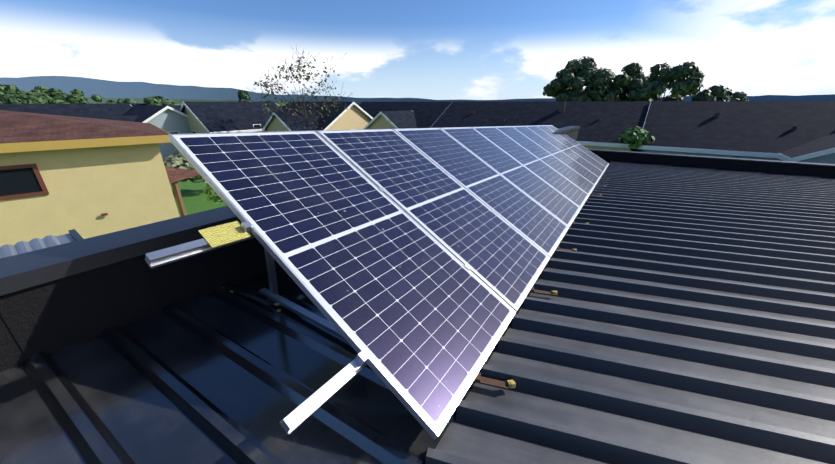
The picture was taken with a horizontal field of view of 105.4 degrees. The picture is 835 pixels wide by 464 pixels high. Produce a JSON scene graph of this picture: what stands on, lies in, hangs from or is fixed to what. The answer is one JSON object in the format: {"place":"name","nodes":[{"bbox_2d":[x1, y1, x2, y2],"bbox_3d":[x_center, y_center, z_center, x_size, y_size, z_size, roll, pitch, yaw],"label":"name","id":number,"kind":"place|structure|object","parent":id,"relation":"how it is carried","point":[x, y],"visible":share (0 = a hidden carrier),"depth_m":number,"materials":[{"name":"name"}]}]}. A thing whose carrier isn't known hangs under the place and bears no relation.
{"place":"outdoors","nodes":[
{"label":"outdoors","id":0,"kind":"place"},
{"bbox_2d":[0,104,131,116],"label":"house roof","id":1,"kind":"structure","parent":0,"point":[83,110],"depth_m":38.67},
{"bbox_2d":[0,143,179,246],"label":"yellow house walls","id":2,"kind":"structure","parent":0,"point":[124,187],"depth_m":11.24,"materials":[{"name":"yellow paint"}]},
{"bbox_2d":[0,233,74,257],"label":"corrugated canopy","id":3,"kind":"object","parent":2,"relation":"attached to","point":[17,248],"visible":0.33,"depth_m":2.50,"materials":[{"name":"grey metal"}]},
{"bbox_2d":[68,229,82,240],"bbox_3d":[-2.543,0.152,2.461,1.150,0.090,0.040,16,27,33],"label":"side canopy end cap","id":4,"kind":"object","parent":3,"relation":"attached to","point":[74,234],"visible":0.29,"depth_m":2.67,"materials":[{"name":"metal"}]},
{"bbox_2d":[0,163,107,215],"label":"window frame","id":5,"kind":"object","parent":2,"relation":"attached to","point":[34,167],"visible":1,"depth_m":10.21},
{"bbox_2d":[0,168,42,195],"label":"window pane","id":6,"kind":"structure","parent":5,"relation":"in","point":[18,181],"depth_m":10.08,"materials":[{"name":"black glass"}]},
{"bbox_2d":[0,110,168,143],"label":"roof","id":7,"kind":"structure","parent":2,"relation":"on","point":[17,127],"depth_m":11.35,"materials":[{"name":"brown tile"}]},
{"bbox_2d":[0,123,170,152],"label":"roof fascia","id":8,"kind":"structure","parent":7,"relation":"attached to","point":[49,145],"depth_m":10.44,"materials":[{"name":"yellow paint"}]},
{"bbox_2d":[85,115,138,121],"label":"roof","id":9,"kind":"structure","parent":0,"point":[127,118],"depth_m":36.88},
{"bbox_2d":[98,103,146,104],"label":"house roof","id":10,"kind":"structure","parent":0,"point":[126,103],"depth_m":59.76,"materials":[{"name":"grey"}]},
{"bbox_2d":[122,105,165,121],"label":"house roof","id":11,"kind":"structure","parent":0,"point":[144,112],"depth_m":39.20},
{"bbox_2d":[157,105,180,110],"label":"house roof","id":12,"kind":"structure","parent":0,"point":[177,107],"depth_m":47.57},
{"bbox_2d":[163,149,208,184],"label":"flowering shrub leaves","id":13,"kind":"object","parent":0,"point":[179,162],"visible":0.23,"depth_m":22.64,"materials":[{"name":"plant"}]},
{"bbox_2d":[85,97,360,103],"bbox_3d":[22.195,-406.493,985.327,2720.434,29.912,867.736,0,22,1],"label":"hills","id":14,"kind":"structure","parent":0,"point":[140,100],"depth_m":1148.01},
{"bbox_2d":[166,104,284,216],"bbox_3d":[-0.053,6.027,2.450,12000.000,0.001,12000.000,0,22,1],"label":"ground","id":15,"kind":"structure","parent":0,"point":[194,196],"depth_m":23.40,"materials":[{"name":"green plant"}]},
{"bbox_2d":[0,84,18,91],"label":"tree","id":16,"kind":"object","parent":15,"relation":"on","point":[3,87],"visible":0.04,"depth_m":80.85,"materials":[{"name":"green plant"}]},
{"bbox_2d":[0,94,49,103],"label":"tree","id":17,"kind":"object","parent":15,"relation":"on","point":[20,99],"visible":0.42,"depth_m":71.50,"materials":[{"name":"green plant"}]},
{"bbox_2d":[4,89,54,103],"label":"tree","id":18,"kind":"object","parent":15,"relation":"on","point":[15,93],"visible":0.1,"depth_m":77.23,"materials":[{"name":"green plant"}]},
{"bbox_2d":[30,86,63,97],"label":"tree","id":19,"kind":"object","parent":15,"relation":"on","point":[53,92],"visible":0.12,"depth_m":83.91,"materials":[{"name":"green plant"}]},
{"bbox_2d":[51,93,87,103],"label":"tree","id":20,"kind":"object","parent":15,"relation":"on","point":[72,98],"visible":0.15,"depth_m":76.28,"materials":[{"name":"green plant"}]},
{"bbox_2d":[57,88,101,103],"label":"tree","id":21,"kind":"object","parent":15,"relation":"on","point":[96,98],"visible":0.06,"depth_m":83.55,"materials":[{"name":"green plant"}]},
{"bbox_2d":[106,98,136,102],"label":"tree","id":22,"kind":"object","parent":15,"relation":"on","point":[126,100],"visible":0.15,"depth_m":65.98,"materials":[{"name":"green plant"}]},
{"bbox_2d":[143,96,174,104],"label":"tree","id":23,"kind":"object","parent":15,"relation":"on","point":[155,100],"visible":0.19,"depth_m":61.83,"materials":[{"name":"green plant"}]},
{"bbox_2d":[147,109,190,159],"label":"house walls","id":24,"kind":"structure","parent":15,"relation":"on","point":[168,120],"depth_m":38.55,"materials":[{"name":"white paint"}]},
{"bbox_2d":[142,106,187,132],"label":"house trim","id":25,"kind":"structure","parent":24,"relation":"attached to","point":[159,112],"depth_m":37.27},
{"bbox_2d":[171,182,186,215],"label":"pavilion posts","id":26,"kind":"object","parent":15,"relation":"on","point":[178,197],"visible":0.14,"depth_m":18.59,"materials":[{"name":"brown wood"}]},
{"bbox_2d":[165,166,198,183],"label":"pavilion roof","id":27,"kind":"structure","parent":26,"relation":"on","point":[174,174],"depth_m":18.80,"materials":[{"name":"brown tile"}]},
{"bbox_2d":[183,106,207,132],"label":"house walls","id":28,"kind":"structure","parent":15,"relation":"on","point":[195,124],"depth_m":38.92,"materials":[{"name":"green paint"}]},
{"bbox_2d":[181,102,282,131],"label":"house roof","id":29,"kind":"structure","parent":28,"relation":"on","point":[220,116],"depth_m":40.16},
{"bbox_2d":[180,102,261,132],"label":"house trim","id":30,"kind":"structure","parent":29,"relation":"attached to","point":[250,130],"depth_m":38.27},
{"bbox_2d":[203,185,222,203],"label":"bright shrub leaves","id":31,"kind":"object","parent":15,"relation":"on","point":[213,198],"visible":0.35,"depth_m":17.51,"materials":[{"name":"green plant"}]},
{"bbox_2d":[237,90,252,101],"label":"conifer tree","id":32,"kind":"object","parent":15,"relation":"on","point":[243,95],"visible":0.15,"depth_m":69.20,"materials":[{"name":"green plant"}]},
{"bbox_2d":[267,116,288,131],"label":"house wing walls","id":33,"kind":"structure","parent":15,"relation":"on","point":[275,124],"depth_m":38.12,"materials":[{"name":"yellow paint"}]},
{"bbox_2d":[262,112,290,131],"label":"roof trim","id":34,"kind":"structure","parent":33,"relation":"attached to","point":[268,121],"depth_m":37.17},
{"bbox_2d":[265,111,319,130],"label":"roof","id":35,"kind":"structure","parent":33,"relation":"on","point":[293,123],"depth_m":38.16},
{"bbox_2d":[327,104,371,129],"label":"house walls","id":36,"kind":"structure","parent":15,"relation":"on","point":[353,116],"depth_m":41.67,"materials":[{"name":"beige paint"}]},
{"bbox_2d":[282,102,352,130],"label":"house roof","id":37,"kind":"structure","parent":36,"relation":"on","point":[330,118],"depth_m":41.20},
{"bbox_2d":[286,102,372,130],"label":"house trim","id":38,"kind":"structure","parent":37,"relation":"attached to","point":[342,113],"depth_m":40.25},
{"bbox_2d":[367,114,395,128],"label":"house wing walls","id":39,"kind":"structure","parent":15,"relation":"on","point":[380,121],"depth_m":39.40,"materials":[{"name":"green paint"}]},
{"bbox_2d":[363,111,397,128],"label":"roof trim","id":40,"kind":"structure","parent":39,"relation":"attached to","point":[376,116],"depth_m":38.48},
{"bbox_2d":[366,110,416,128],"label":"roof","id":41,"kind":"structure","parent":39,"relation":"on","point":[401,119],"depth_m":39.79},
{"bbox_2d":[543,56,615,100],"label":"tree","id":42,"kind":"object","parent":15,"relation":"on","point":[573,75],"depth_m":48.33,"materials":[{"name":"green plant"}]},
{"bbox_2d":[582,145,634,150],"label":"house walls","id":43,"kind":"structure","parent":15,"relation":"on","point":[605,148],"depth_m":26.48,"materials":[{"name":"paint"}]},
{"bbox_2d":[435,105,634,147],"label":"house trim","id":44,"kind":"structure","parent":43,"relation":"attached to","point":[603,144],"depth_m":26.08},
{"bbox_2d":[430,101,650,143],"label":"house roof","id":45,"kind":"structure","parent":43,"relation":"on","point":[616,120],"depth_m":30.46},
{"bbox_2d":[607,62,647,100],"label":"tree","id":46,"kind":"object","parent":15,"relation":"on","point":[633,77],"depth_m":48.55,"materials":[{"name":"green plant"}]},
{"bbox_2d":[618,126,655,149],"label":"shrub leaves","id":47,"kind":"object","parent":15,"relation":"on","point":[638,136],"visible":0.94,"depth_m":24.43,"materials":[{"name":"green plant"}]},
{"bbox_2d":[627,61,704,100],"bbox_3d":[32.148,-16.489,42.697,7.816,11.306,8.083,0,22,1],"label":"tree","id":48,"kind":"object","parent":15,"relation":"on","point":[655,85],"depth_m":39.67,"materials":[{"name":"green plant"}]},
{"bbox_2d":[691,84,730,100],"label":"tree","id":49,"kind":"object","parent":15,"relation":"on","point":[712,93],"visible":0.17,"depth_m":48.00,"materials":[{"name":"green plant"}]},
{"bbox_2d":[643,149,781,160],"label":"house walls","id":50,"kind":"structure","parent":15,"relation":"on","point":[699,154],"depth_m":22.72,"materials":[{"name":"grey paint"}]},
{"bbox_2d":[638,102,777,157],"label":"house trim","id":51,"kind":"structure","parent":50,"relation":"attached to","point":[725,152],"depth_m":22.30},
{"bbox_2d":[642,101,834,153],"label":"house roof","id":52,"kind":"structure","parent":50,"relation":"on","point":[758,126],"depth_m":23.00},
{"bbox_2d":[472,101,796,130],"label":"roof vents","id":53,"kind":"object","parent":52,"relation":"on","point":[563,105],"visible":0.52,"depth_m":30.33,"materials":[{"name":"metal"}]},
{"bbox_2d":[716,87,748,100],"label":"tree","id":54,"kind":"object","parent":15,"relation":"on","point":[738,96],"visible":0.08,"depth_m":53.21,"materials":[{"name":"green plant"}]},
{"bbox_2d":[797,153,834,163],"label":"wing walls","id":55,"kind":"structure","parent":15,"relation":"on","point":[828,159],"depth_m":18.21,"materials":[{"name":"paint"}]},
{"bbox_2d":[777,148,834,161],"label":"roof trim","id":56,"kind":"structure","parent":55,"relation":"attached to","point":[806,156],"depth_m":18.26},
{"bbox_2d":[780,132,834,157],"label":"roof trim","id":57,"kind":"structure","parent":55,"relation":"on","point":[826,142],"depth_m":19.28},
{"bbox_2d":[246,48,351,129],"bbox_3d":[-13.509,-15.691,38.918,11.866,12.614,9.822,0,22,1],"label":"bare tree","id":58,"kind":"object","parent":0,"point":[286,77],"depth_m":37.12,"materials":[{"name":"brown plant"}]},
{"bbox_2d":[0,162,609,463],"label":"metal roof","id":59,"kind":"structure","parent":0,"point":[219,375],"depth_m":1.55,"materials":[{"name":"black metal"}]},
{"bbox_2d":[222,283,272,306],"bbox_3d":[-1.347,0.456,2.414,0.689,0.037,0.036,12,25,26],"label":"roof conduit","id":60,"kind":"object","parent":59,"relation":"on","point":[249,295],"visible":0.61,"depth_m":2.35,"materials":[{"name":"black"}]},
{"bbox_2d":[222,287,280,311],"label":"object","id":61,"kind":"object","parent":59,"relation":"on","point":[278,310],"visible":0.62,"depth_m":2.26,"materials":[{"name":"brown"}]},
{"bbox_2d":[0,129,578,372],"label":"parapet wall","id":62,"kind":"structure","parent":59,"relation":"on","point":[53,316],"depth_m":1.95,"materials":[{"name":"black metal"}]},
{"bbox_2d":[0,126,834,295],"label":"parapet caps","id":63,"kind":"object","parent":62,"relation":"on","point":[18,272],"visible":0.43,"depth_m":1.96,"materials":[{"name":"metal"}]},
{"bbox_2d":[145,139,597,434],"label":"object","id":64,"kind":"object","parent":59,"relation":"on","point":[302,412],"visible":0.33,"depth_m":1.36,"materials":[{"name":"silver metal"}]},
{"bbox_2d":[198,221,250,247],"bbox_3d":[-0.924,0.007,1.533,0.105,0.072,0.188,14,26,30],"label":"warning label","id":65,"kind":"object","parent":64,"relation":"attached to","point":[219,235],"visible":0.93,"depth_m":1.52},
{"bbox_2d":[169,125,608,438],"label":"solar panel frames","id":66,"kind":"structure","parent":64,"relation":"on","point":[419,417],"depth_m":1.74,"materials":[{"name":"silver metal"}]},
{"bbox_2d":[172,125,607,431],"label":"solar panels","id":67,"kind":"object","parent":66,"relation":"in","point":[420,315],"visible":1,"depth_m":2.10,"materials":[{"name":"blue glass"}]},
{"bbox_2d":[358,102,451,127],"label":"house roof","id":68,"kind":"structure","parent":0,"point":[428,114],"depth_m":43.48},
{"bbox_2d":[0,76,834,101],"bbox_3d":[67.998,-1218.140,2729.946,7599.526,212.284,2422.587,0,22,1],"label":"hills","id":69,"kind":"structure","parent":0,"point":[89,87],"depth_m":2995.97,"materials":[{"name":"blue"}]},
{"bbox_2d":[0,0,834,99],"label":"sky","id":70,"kind":"structure","parent":0,"point":[424,49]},
{"bbox_2d":[425,161,834,463],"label":"metal roof","id":71,"kind":"structure","parent":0,"point":[685,315],"depth_m":2.05,"materials":[{"name":"metal"}]},
{"bbox_2d":[473,168,607,388],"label":"mounting brackets","id":72,"kind":"object","parent":71,"relation":"on","point":[490,381],"visible":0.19,"depth_m":1.64,"materials":[{"name":"metal"}]},
{"bbox_2d":[507,178,608,388],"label":"putty blobs","id":73,"kind":"object","parent":71,"relation":"on","point":[511,384],"visible":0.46,"depth_m":1.62,"materials":[{"name":"yellow"}]},
{"bbox_2d":[591,151,834,178],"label":"parapet wall","id":74,"kind":"structure","parent":71,"relation":"on","point":[780,168],"depth_m":9.62,"materials":[{"name":"black metal"}]}
]}

